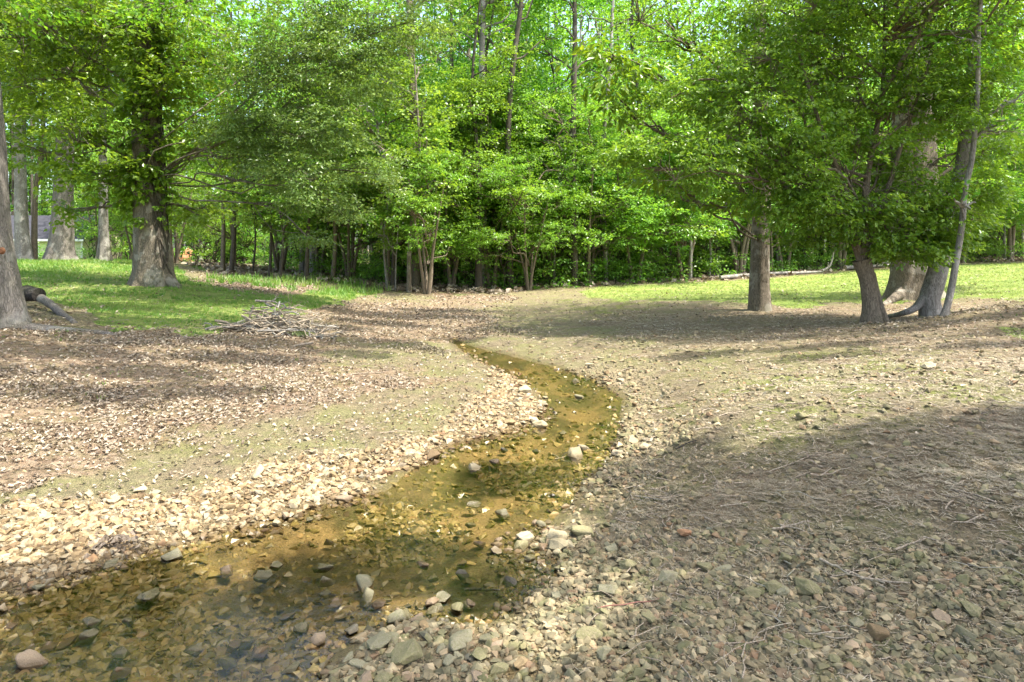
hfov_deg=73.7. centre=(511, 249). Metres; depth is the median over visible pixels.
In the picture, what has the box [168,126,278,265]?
understory tree
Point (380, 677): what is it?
rock
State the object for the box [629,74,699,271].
young tree
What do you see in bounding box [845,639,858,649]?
rock
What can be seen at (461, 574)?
rock
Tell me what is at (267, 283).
tall grass
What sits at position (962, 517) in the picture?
rock
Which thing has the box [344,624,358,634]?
rock
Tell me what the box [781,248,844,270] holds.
shrub
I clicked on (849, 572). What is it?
twig
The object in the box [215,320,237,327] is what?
branch
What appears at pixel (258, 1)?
sky
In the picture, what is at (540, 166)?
understory tree
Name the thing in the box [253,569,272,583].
rock
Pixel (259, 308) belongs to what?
branch
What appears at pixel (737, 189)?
young tree
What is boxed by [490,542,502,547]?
rock
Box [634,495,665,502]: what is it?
twig
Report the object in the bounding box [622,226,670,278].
tall shrub
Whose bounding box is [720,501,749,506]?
twig
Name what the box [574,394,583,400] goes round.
rock
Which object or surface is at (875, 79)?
forest tree
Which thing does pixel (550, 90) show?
young tree
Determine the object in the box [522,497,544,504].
twig
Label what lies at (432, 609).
rock
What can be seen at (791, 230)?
young tree
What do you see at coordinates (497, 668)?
rock
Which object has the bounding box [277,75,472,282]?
understory tree
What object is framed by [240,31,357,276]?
young tree
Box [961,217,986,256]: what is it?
tall shrub
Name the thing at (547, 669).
rock
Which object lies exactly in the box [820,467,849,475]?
twig
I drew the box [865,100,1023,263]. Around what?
understory tree
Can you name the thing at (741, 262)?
understory tree
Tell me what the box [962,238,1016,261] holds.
shrub
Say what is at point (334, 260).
young tree
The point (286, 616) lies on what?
rock
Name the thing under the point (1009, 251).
shrub
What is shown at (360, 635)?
rock
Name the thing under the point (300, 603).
rock
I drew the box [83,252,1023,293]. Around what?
forest floor leaves
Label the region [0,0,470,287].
oak tree
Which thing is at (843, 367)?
fallen leaves
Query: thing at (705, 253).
tall shrub
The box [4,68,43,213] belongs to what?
forest tree
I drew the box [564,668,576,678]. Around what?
rock
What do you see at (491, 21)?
forest tree
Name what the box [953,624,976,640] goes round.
rock
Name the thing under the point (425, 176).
understory tree
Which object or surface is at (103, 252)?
shade tree
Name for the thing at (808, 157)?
young tree
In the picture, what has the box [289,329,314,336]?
leafy sprig
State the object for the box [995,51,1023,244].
forest tree
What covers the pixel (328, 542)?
rock
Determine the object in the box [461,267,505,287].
shrub
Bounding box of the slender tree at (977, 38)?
[912,0,1023,316]
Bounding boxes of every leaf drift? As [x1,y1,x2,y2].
[73,529,148,573]
[382,342,472,356]
[463,325,546,336]
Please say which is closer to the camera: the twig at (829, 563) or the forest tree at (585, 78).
the twig at (829, 563)
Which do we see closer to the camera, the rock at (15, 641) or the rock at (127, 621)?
the rock at (15, 641)
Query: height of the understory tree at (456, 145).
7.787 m
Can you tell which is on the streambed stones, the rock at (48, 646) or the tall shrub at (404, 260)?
the rock at (48, 646)
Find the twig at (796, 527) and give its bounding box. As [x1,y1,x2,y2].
[780,522,814,533]
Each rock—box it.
[0,603,7,610]
[3,622,18,628]
[7,636,20,645]
[15,649,48,670]
[24,643,35,650]
[32,584,44,589]
[41,641,58,652]
[56,634,77,650]
[75,628,98,645]
[82,616,103,628]
[103,557,119,568]
[106,495,119,503]
[109,667,131,680]
[111,646,130,660]
[122,616,133,626]
[133,485,147,491]
[134,593,144,603]
[141,587,159,602]
[150,578,158,584]
[155,616,165,620]
[160,547,183,560]
[183,642,202,657]
[217,656,237,669]
[219,503,235,509]
[219,564,232,578]
[226,639,239,652]
[238,637,253,650]
[251,464,264,478]
[251,645,269,658]
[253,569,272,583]
[269,561,283,570]
[271,519,280,526]
[276,604,284,615]
[278,612,295,621]
[281,661,299,674]
[282,512,289,518]
[287,637,296,645]
[293,622,308,633]
[294,600,305,606]
[302,577,311,582]
[306,516,312,521]
[310,631,325,645]
[312,563,333,572]
[318,576,335,586]
[319,588,330,595]
[324,539,333,544]
[328,644,343,653]
[329,597,341,607]
[329,667,341,674]
[333,640,346,647]
[334,613,346,619]
[335,495,352,502]
[343,651,352,662]
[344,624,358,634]
[348,658,364,668]
[349,631,367,640]
[356,574,373,593]
[359,670,372,681]
[360,587,373,608]
[366,630,391,650]
[369,598,385,609]
[374,672,391,681]
[381,468,393,474]
[382,597,391,602]
[387,609,406,624]
[387,632,399,644]
[390,638,423,665]
[400,579,408,583]
[403,608,411,619]
[408,612,422,620]
[416,561,428,569]
[419,618,428,629]
[425,596,438,606]
[426,605,438,615]
[427,449,440,459]
[427,573,438,582]
[434,603,444,612]
[435,591,450,603]
[436,643,445,653]
[437,629,446,634]
[439,648,447,655]
[443,653,455,665]
[449,629,472,651]
[451,602,462,612]
[453,544,458,552]
[455,569,468,580]
[457,559,466,565]
[460,663,467,671]
[462,578,472,585]
[463,601,469,609]
[465,522,475,527]
[466,501,481,507]
[466,599,474,607]
[467,463,480,472]
[469,646,486,660]
[470,669,481,681]
[473,541,485,547]
[479,633,491,642]
[489,458,500,466]
[489,662,508,674]
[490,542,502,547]
[490,546,501,554]
[490,639,502,646]
[493,537,501,541]
[494,508,509,519]
[496,571,504,575]
[501,447,507,452]
[504,419,515,424]
[504,576,517,586]
[513,656,527,668]
[514,540,527,551]
[515,402,522,406]
[516,531,534,542]
[518,385,531,393]
[524,554,535,562]
[532,420,547,428]
[536,520,546,526]
[536,559,544,563]
[541,665,551,673]
[547,528,566,538]
[548,538,568,550]
[551,591,560,598]
[558,430,566,435]
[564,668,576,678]
[566,446,583,460]
[566,539,573,547]
[569,525,593,536]
[571,378,580,383]
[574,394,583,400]
[575,626,602,639]
[577,444,588,450]
[596,584,617,594]
[597,645,612,660]
[605,542,617,551]
[611,449,623,454]
[618,433,631,436]
[618,559,636,568]
[626,435,637,442]
[639,442,650,449]
[641,608,656,622]
[651,557,659,567]
[659,570,677,583]
[676,626,688,638]
[677,529,691,536]
[696,562,712,571]
[715,564,731,571]
[742,586,761,597]
[763,580,781,591]
[776,585,789,595]
[780,552,791,562]
[782,513,791,520]
[790,602,800,608]
[795,412,807,418]
[795,577,823,595]
[801,669,808,677]
[811,627,821,632]
[828,654,840,662]
[843,526,855,531]
[845,585,864,596]
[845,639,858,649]
[849,617,864,627]
[866,623,889,641]
[867,594,876,600]
[888,599,897,603]
[920,362,935,369]
[930,608,950,624]
[938,463,948,467]
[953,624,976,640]
[956,514,968,521]
[956,574,969,586]
[960,600,982,616]
[996,538,1007,544]
[1002,548,1012,553]
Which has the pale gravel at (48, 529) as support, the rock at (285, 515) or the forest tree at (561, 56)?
the rock at (285, 515)
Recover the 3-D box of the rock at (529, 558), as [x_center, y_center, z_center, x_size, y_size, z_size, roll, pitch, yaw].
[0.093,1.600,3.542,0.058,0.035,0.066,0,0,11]
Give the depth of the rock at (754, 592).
2.92 m
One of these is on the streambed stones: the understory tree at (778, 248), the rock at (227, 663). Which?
the rock at (227, 663)
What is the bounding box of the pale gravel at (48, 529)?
[0,353,561,614]
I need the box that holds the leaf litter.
[0,262,1023,516]
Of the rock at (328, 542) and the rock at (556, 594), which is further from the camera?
the rock at (328, 542)
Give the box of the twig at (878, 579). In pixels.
[860,576,909,586]
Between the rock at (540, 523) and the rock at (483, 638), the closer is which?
the rock at (483, 638)
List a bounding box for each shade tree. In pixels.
[0,0,177,259]
[0,0,312,335]
[2,0,241,260]
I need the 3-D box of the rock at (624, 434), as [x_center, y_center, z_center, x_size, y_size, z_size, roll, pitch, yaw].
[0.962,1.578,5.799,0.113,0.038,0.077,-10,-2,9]
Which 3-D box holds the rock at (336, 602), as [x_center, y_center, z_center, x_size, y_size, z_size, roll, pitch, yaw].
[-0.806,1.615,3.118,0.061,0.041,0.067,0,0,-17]
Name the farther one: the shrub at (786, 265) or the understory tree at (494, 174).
the shrub at (786, 265)
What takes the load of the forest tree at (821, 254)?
on the ground at (576, 304)
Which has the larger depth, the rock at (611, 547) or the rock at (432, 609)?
the rock at (611, 547)
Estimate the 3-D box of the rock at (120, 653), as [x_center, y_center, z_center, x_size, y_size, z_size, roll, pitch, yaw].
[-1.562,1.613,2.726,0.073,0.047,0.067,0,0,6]
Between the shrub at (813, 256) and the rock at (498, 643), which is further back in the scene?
the shrub at (813, 256)
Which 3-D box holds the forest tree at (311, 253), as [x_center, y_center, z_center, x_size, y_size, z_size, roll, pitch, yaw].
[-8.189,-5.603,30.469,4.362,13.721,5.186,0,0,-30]
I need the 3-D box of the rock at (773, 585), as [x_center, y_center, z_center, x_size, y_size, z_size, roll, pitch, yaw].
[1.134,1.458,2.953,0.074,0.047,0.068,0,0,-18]
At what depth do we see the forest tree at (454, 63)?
31.85 m
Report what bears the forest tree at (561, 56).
on the ground at (576, 304)
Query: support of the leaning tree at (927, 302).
on the ground at (576, 304)
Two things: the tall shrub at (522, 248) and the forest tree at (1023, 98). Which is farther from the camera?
the forest tree at (1023, 98)
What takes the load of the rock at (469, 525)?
on the streambed stones
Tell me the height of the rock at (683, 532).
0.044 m
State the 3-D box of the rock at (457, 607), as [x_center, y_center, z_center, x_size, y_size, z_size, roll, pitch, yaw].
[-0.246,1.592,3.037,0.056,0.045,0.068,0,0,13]
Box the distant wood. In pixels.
[0,0,1023,260]
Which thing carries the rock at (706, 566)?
on the ground at (576, 304)
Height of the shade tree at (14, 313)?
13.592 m
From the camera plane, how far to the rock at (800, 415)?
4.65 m
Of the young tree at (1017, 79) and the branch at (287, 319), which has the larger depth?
the young tree at (1017, 79)
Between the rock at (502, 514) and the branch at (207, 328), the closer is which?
the rock at (502, 514)
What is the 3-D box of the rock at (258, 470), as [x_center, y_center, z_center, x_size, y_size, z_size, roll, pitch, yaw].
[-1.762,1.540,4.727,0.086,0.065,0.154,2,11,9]
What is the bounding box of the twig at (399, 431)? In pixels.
[380,429,419,432]
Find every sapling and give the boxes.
[216,118,281,270]
[246,120,321,278]
[338,92,430,286]
[359,176,421,289]
[511,130,589,283]
[553,117,643,278]
[729,136,750,251]
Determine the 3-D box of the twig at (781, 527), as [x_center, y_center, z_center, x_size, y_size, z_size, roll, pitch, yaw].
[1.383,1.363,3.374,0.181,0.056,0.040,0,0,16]
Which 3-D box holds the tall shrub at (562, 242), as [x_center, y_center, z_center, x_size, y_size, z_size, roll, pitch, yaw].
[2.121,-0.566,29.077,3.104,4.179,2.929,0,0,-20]
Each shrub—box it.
[80,211,114,258]
[87,196,132,259]
[109,193,132,258]
[169,195,213,261]
[182,202,228,262]
[193,204,245,262]
[197,228,230,260]
[203,207,251,261]
[210,217,247,261]
[210,231,229,263]
[225,206,269,263]
[226,200,268,264]
[227,215,273,261]
[227,224,259,261]
[240,229,267,260]
[266,221,297,264]
[272,203,345,264]
[280,254,340,275]
[287,209,324,261]
[310,251,368,277]
[311,213,351,274]
[315,221,359,265]
[330,224,355,261]
[347,263,399,282]
[350,223,386,277]
[352,201,419,267]
[354,270,381,280]
[362,176,428,276]
[372,222,407,280]
[375,259,423,283]
[390,186,458,278]
[397,228,406,277]
[397,266,443,281]
[407,209,442,284]
[423,261,473,283]
[427,189,514,286]
[437,272,471,286]
[450,262,506,284]
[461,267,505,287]
[469,187,560,288]
[482,202,563,283]
[483,269,529,286]
[489,184,565,285]
[503,231,541,283]
[516,196,570,280]
[519,255,583,285]
[529,272,546,282]
[530,200,584,274]
[533,189,589,281]
[537,198,591,275]
[539,176,623,284]
[552,270,593,284]
[555,184,634,274]
[565,267,614,283]
[578,262,624,279]
[579,191,627,276]
[582,210,640,264]
[595,261,649,282]
[607,208,651,276]
[607,231,633,278]
[608,257,659,279]
[613,262,669,281]
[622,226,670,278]
[635,255,674,278]
[637,219,688,276]
[654,254,724,277]
[669,219,708,272]
[673,187,736,274]
[683,252,724,275]
[686,203,735,273]
[705,225,742,274]
[708,239,739,265]
[713,257,738,272]
[720,224,742,269]
[737,211,774,268]
[770,230,799,259]
[772,229,802,263]
[773,227,824,263]
[775,260,799,270]
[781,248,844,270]
[783,231,820,264]
[784,253,826,269]
[806,252,853,267]
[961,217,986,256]
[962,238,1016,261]
[967,211,1006,257]
[971,210,1021,257]
[973,219,1016,257]
[974,243,1022,260]
[994,210,1020,257]
[1001,243,1023,258]
[1007,206,1023,248]
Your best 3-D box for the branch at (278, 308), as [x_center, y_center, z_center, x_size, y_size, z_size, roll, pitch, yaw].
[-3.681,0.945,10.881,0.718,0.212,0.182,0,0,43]
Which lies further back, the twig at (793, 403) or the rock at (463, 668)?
the twig at (793, 403)
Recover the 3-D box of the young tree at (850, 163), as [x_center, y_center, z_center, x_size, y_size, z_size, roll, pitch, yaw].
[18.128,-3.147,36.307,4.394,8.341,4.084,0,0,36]
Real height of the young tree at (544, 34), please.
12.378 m
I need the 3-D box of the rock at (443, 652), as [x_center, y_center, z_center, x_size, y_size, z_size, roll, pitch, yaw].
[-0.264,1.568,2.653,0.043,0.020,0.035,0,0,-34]
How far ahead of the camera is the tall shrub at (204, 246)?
42.21 m
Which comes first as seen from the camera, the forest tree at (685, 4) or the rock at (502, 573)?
the rock at (502, 573)
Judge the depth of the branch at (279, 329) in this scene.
10.60 m
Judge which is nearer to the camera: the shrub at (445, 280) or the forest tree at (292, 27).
the shrub at (445, 280)
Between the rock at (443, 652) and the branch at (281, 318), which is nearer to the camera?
the rock at (443, 652)
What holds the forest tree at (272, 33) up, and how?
on the ground at (576, 304)
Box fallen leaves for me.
[0,270,1023,474]
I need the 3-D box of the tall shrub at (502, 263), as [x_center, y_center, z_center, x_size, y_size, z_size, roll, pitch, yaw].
[0.266,-0.496,26.349,3.455,4.309,3.912,0,0,-43]
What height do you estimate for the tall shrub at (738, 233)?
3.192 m
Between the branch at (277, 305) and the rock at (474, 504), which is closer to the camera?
the rock at (474, 504)
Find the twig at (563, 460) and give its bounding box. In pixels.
[552,451,574,465]
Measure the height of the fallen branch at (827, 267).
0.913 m
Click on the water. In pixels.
(460, 346)
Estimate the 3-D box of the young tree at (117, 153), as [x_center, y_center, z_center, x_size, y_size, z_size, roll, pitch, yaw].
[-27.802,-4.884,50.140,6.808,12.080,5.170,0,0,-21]
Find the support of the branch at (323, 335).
on the ground at (576, 304)
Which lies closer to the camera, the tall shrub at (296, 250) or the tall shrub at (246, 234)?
the tall shrub at (296, 250)
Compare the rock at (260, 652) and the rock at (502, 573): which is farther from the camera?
the rock at (502, 573)
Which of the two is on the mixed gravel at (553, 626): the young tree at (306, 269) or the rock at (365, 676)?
the rock at (365, 676)
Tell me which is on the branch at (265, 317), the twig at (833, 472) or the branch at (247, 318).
the branch at (247, 318)
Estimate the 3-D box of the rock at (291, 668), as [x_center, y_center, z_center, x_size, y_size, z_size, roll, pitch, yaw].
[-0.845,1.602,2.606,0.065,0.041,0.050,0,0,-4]
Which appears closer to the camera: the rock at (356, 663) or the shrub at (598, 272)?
the rock at (356, 663)
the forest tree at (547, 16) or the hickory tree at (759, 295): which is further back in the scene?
the forest tree at (547, 16)
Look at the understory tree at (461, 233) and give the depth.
25.54 m
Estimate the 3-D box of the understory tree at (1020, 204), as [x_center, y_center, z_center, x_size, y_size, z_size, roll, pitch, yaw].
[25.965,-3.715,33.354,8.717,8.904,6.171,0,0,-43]
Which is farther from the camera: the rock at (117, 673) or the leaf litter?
the leaf litter
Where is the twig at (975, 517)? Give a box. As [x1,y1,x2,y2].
[965,514,983,523]
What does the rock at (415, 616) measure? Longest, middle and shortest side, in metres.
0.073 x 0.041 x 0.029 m
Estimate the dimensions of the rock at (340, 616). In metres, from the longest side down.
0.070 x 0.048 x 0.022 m
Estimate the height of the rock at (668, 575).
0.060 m
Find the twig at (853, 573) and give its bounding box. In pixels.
[844,568,884,582]
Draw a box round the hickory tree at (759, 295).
[550,0,900,311]
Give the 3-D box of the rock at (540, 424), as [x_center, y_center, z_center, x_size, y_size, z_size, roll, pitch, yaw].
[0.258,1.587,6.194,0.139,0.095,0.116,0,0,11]
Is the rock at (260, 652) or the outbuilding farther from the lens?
the outbuilding
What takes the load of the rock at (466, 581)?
on the ground at (576, 304)
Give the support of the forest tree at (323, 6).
on the ground at (576, 304)
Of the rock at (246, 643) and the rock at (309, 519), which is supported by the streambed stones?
the rock at (246, 643)
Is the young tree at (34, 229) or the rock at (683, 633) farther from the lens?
the young tree at (34, 229)
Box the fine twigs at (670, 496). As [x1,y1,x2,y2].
[0,294,1023,681]
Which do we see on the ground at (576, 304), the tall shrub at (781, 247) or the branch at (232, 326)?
the tall shrub at (781, 247)
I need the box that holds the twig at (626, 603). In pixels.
[598,598,659,607]
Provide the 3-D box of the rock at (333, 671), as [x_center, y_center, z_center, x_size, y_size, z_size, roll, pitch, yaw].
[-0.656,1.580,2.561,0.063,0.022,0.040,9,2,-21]
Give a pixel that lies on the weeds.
(337, 360)
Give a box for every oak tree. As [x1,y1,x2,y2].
[0,0,214,260]
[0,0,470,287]
[769,0,1023,304]
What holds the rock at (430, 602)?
in the water
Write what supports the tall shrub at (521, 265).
on the ground at (576, 304)
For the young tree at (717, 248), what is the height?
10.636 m
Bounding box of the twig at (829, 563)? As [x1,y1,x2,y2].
[819,557,849,573]
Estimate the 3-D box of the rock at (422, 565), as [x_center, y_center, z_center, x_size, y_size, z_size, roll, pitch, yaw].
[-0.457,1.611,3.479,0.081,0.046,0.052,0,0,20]
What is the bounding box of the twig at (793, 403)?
[770,393,817,406]
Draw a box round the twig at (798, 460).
[769,451,833,471]
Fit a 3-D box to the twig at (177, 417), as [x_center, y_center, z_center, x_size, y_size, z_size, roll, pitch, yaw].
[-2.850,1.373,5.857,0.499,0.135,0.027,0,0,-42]
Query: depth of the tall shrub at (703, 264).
30.73 m
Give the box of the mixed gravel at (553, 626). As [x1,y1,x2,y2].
[305,300,1023,681]
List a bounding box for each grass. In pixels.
[17,257,376,335]
[193,269,391,298]
[574,262,1023,308]
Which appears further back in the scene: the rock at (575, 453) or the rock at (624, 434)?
the rock at (624, 434)
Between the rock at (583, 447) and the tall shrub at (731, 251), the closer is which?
the rock at (583, 447)
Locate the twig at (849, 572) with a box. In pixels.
[830,568,869,577]
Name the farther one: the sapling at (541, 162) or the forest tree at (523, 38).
the forest tree at (523, 38)
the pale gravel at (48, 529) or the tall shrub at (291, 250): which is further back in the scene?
the tall shrub at (291, 250)
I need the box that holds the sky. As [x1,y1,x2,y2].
[5,0,1023,249]
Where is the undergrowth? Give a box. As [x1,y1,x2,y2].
[38,240,1018,289]
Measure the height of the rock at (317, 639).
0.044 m
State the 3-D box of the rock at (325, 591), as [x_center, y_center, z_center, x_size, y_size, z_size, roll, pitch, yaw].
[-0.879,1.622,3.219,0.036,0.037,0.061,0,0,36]
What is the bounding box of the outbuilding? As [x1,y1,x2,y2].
[11,215,127,258]
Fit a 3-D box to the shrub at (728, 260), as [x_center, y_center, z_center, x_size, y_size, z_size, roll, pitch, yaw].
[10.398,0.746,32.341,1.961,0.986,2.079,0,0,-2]
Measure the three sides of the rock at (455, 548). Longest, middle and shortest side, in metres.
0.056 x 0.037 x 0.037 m
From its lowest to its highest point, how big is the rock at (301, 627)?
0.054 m
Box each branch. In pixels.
[205,322,237,329]
[209,321,245,330]
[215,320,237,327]
[222,319,248,327]
[230,321,272,326]
[241,311,276,328]
[242,325,311,336]
[245,312,268,318]
[248,314,280,321]
[249,322,295,331]
[249,331,281,336]
[250,306,269,308]
[251,309,275,312]
[254,325,305,334]
[255,295,282,307]
[258,330,291,336]
[264,301,294,308]
[265,302,291,316]
[267,327,318,336]
[270,301,280,314]
[271,315,293,320]
[272,309,301,315]
[273,317,307,327]
[277,310,324,322]
[278,297,319,314]
[278,315,300,322]
[278,327,316,330]
[285,312,333,324]
[290,342,313,346]
[308,324,335,327]
[308,332,334,338]
[337,331,359,337]
[822,252,833,271]
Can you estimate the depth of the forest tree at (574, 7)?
26.94 m
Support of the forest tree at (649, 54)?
on the ground at (576, 304)
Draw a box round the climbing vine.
[107,0,187,275]
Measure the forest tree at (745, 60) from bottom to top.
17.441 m
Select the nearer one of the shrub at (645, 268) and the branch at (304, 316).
the branch at (304, 316)
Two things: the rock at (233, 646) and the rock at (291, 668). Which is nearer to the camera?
the rock at (291, 668)
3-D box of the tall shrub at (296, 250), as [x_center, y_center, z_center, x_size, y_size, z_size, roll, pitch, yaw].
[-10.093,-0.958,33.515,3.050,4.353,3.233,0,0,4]
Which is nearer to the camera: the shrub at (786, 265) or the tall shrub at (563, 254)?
the tall shrub at (563, 254)
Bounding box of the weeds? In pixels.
[2,267,1017,398]
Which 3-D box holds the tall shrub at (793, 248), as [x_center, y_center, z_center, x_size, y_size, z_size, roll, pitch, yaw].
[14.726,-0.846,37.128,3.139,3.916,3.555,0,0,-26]
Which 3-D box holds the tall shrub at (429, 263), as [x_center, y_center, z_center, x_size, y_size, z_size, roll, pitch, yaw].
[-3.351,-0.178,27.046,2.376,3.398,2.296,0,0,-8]
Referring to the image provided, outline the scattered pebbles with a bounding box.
[0,271,1023,610]
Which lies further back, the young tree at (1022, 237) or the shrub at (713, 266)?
the young tree at (1022, 237)
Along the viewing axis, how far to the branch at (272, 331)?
10.48 m
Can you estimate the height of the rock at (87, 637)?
0.057 m
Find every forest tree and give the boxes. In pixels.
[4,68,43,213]
[27,119,92,214]
[84,75,131,258]
[118,86,182,192]
[164,14,242,261]
[171,65,214,260]
[247,4,300,249]
[248,6,291,105]
[258,25,315,270]
[271,0,351,265]
[290,0,378,274]
[293,0,375,273]
[329,0,405,255]
[349,0,450,255]
[351,0,424,249]
[355,0,487,284]
[359,200,381,261]
[361,5,438,113]
[402,30,478,198]
[404,0,507,271]
[416,0,547,285]
[418,2,508,274]
[419,0,538,287]
[428,0,554,282]
[439,0,578,186]
[448,2,526,95]
[453,0,574,288]
[491,0,560,130]
[505,0,570,145]
[512,0,634,285]
[539,0,672,280]
[542,0,639,188]
[549,0,630,264]
[561,61,596,225]
[569,0,701,270]
[579,1,653,259]
[592,11,669,107]
[600,0,686,259]
[636,0,746,262]
[710,0,794,125]
[711,2,781,256]
[769,0,831,261]
[771,0,882,261]
[842,9,950,174]
[854,5,935,252]
[868,17,1023,178]
[936,7,1023,256]
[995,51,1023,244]
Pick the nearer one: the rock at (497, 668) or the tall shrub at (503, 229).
the rock at (497, 668)
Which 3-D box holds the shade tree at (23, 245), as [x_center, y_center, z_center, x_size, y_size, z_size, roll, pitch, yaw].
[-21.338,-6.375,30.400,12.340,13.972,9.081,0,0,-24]
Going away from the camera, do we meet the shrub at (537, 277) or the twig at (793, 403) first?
the twig at (793, 403)
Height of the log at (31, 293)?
0.313 m
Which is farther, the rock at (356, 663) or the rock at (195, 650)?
the rock at (195, 650)
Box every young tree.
[0,7,109,259]
[28,150,52,213]
[88,116,173,260]
[163,1,299,269]
[166,15,299,270]
[216,105,295,275]
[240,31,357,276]
[279,15,399,277]
[315,75,396,256]
[327,56,450,285]
[329,14,467,292]
[367,72,397,257]
[461,73,545,284]
[488,99,581,229]
[499,1,621,276]
[520,57,634,217]
[580,106,652,277]
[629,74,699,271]
[652,66,737,279]
[664,49,748,275]
[670,103,747,272]
[687,125,747,276]
[699,127,746,250]
[745,81,837,269]
[769,37,862,267]
[770,125,806,271]
[790,94,869,265]
[790,115,812,256]
[838,126,881,262]
[977,122,1023,258]
[984,59,1023,255]
[985,96,1023,257]
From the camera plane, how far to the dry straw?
3.75 m
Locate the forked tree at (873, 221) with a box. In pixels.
[588,0,1023,322]
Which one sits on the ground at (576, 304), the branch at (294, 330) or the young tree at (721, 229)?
the young tree at (721, 229)
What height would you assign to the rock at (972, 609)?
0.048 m
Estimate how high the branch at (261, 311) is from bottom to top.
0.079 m
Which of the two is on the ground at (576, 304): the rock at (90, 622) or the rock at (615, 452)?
the rock at (615, 452)
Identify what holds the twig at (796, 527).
on the ground at (576, 304)
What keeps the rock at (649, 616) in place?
on the mixed gravel at (553, 626)
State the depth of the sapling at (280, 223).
24.87 m
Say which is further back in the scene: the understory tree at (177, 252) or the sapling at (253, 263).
the understory tree at (177, 252)
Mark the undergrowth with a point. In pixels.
(499, 280)
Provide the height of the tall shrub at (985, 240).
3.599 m
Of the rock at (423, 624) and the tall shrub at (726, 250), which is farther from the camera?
the tall shrub at (726, 250)
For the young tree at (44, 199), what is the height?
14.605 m
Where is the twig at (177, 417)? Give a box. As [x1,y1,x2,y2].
[149,406,209,421]
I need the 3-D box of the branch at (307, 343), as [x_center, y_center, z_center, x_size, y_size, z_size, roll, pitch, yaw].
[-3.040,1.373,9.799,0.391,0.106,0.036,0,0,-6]
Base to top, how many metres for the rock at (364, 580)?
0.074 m
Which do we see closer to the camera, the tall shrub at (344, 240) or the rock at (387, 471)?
the rock at (387, 471)
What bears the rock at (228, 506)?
on the pale gravel at (48, 529)
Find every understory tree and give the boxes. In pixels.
[41,119,181,259]
[44,149,132,251]
[50,115,128,241]
[74,130,202,258]
[76,127,202,238]
[116,115,216,263]
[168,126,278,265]
[209,99,329,271]
[256,98,371,273]
[256,216,360,262]
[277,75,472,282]
[284,110,409,278]
[337,38,490,276]
[368,118,526,287]
[381,124,485,293]
[396,79,549,283]
[417,57,613,278]
[422,83,565,287]
[446,82,658,284]
[460,145,597,289]
[491,82,679,281]
[544,83,739,281]
[583,162,673,256]
[609,131,733,274]
[622,99,748,278]
[643,93,821,273]
[723,83,880,271]
[729,67,872,268]
[798,79,891,268]
[855,98,982,232]
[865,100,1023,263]
[938,79,1023,259]
[983,103,1023,231]
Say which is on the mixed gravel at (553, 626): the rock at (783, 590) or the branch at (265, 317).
the rock at (783, 590)
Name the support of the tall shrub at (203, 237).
on the ground at (576, 304)
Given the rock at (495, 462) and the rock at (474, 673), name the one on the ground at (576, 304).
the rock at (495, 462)
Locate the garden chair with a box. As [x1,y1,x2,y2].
[179,248,192,261]
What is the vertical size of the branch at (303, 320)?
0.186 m
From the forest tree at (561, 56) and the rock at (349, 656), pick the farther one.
the forest tree at (561, 56)
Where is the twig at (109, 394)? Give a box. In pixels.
[90,386,126,396]
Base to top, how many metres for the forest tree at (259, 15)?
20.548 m
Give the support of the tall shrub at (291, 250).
on the ground at (576, 304)
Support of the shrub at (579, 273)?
on the ground at (576, 304)
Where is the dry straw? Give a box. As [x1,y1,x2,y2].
[512,297,1023,681]
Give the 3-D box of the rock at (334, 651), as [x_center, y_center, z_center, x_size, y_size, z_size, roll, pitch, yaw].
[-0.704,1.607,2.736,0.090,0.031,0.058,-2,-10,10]
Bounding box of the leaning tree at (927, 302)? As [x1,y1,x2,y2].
[888,0,1023,317]
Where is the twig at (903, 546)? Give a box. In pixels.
[894,534,924,549]
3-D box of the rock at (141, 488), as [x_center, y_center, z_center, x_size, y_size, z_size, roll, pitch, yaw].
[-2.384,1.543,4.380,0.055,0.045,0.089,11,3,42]
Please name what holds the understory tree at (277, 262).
on the ground at (576, 304)
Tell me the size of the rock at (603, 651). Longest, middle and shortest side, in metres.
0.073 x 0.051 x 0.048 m
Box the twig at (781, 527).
[772,519,810,529]
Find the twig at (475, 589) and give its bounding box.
[464,585,499,591]
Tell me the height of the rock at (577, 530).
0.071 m
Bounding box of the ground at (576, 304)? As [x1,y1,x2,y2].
[0,250,1023,681]
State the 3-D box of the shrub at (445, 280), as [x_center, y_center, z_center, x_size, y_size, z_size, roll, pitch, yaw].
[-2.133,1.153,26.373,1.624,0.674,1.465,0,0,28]
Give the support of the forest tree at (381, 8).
on the ground at (576, 304)
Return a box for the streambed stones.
[0,339,621,681]
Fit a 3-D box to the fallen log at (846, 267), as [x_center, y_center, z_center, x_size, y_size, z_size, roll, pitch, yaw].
[17.537,0.603,33.335,3.374,0.732,1.046,0,0,-7]
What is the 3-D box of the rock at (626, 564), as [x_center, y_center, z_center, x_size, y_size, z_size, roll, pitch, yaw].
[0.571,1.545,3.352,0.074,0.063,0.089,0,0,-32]
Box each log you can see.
[22,285,45,301]
[36,294,77,323]
[718,271,822,279]
[843,261,889,269]
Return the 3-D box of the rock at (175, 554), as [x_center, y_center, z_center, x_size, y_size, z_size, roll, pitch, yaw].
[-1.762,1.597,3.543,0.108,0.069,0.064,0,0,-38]
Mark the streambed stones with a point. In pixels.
(177, 662)
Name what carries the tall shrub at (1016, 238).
on the ground at (576, 304)
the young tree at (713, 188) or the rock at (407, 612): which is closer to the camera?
the rock at (407, 612)
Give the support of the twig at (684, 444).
on the ground at (576, 304)
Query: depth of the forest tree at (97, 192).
61.84 m
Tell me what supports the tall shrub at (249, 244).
on the ground at (576, 304)
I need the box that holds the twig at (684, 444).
[675,440,696,448]
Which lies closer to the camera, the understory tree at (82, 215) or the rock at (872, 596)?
the rock at (872, 596)

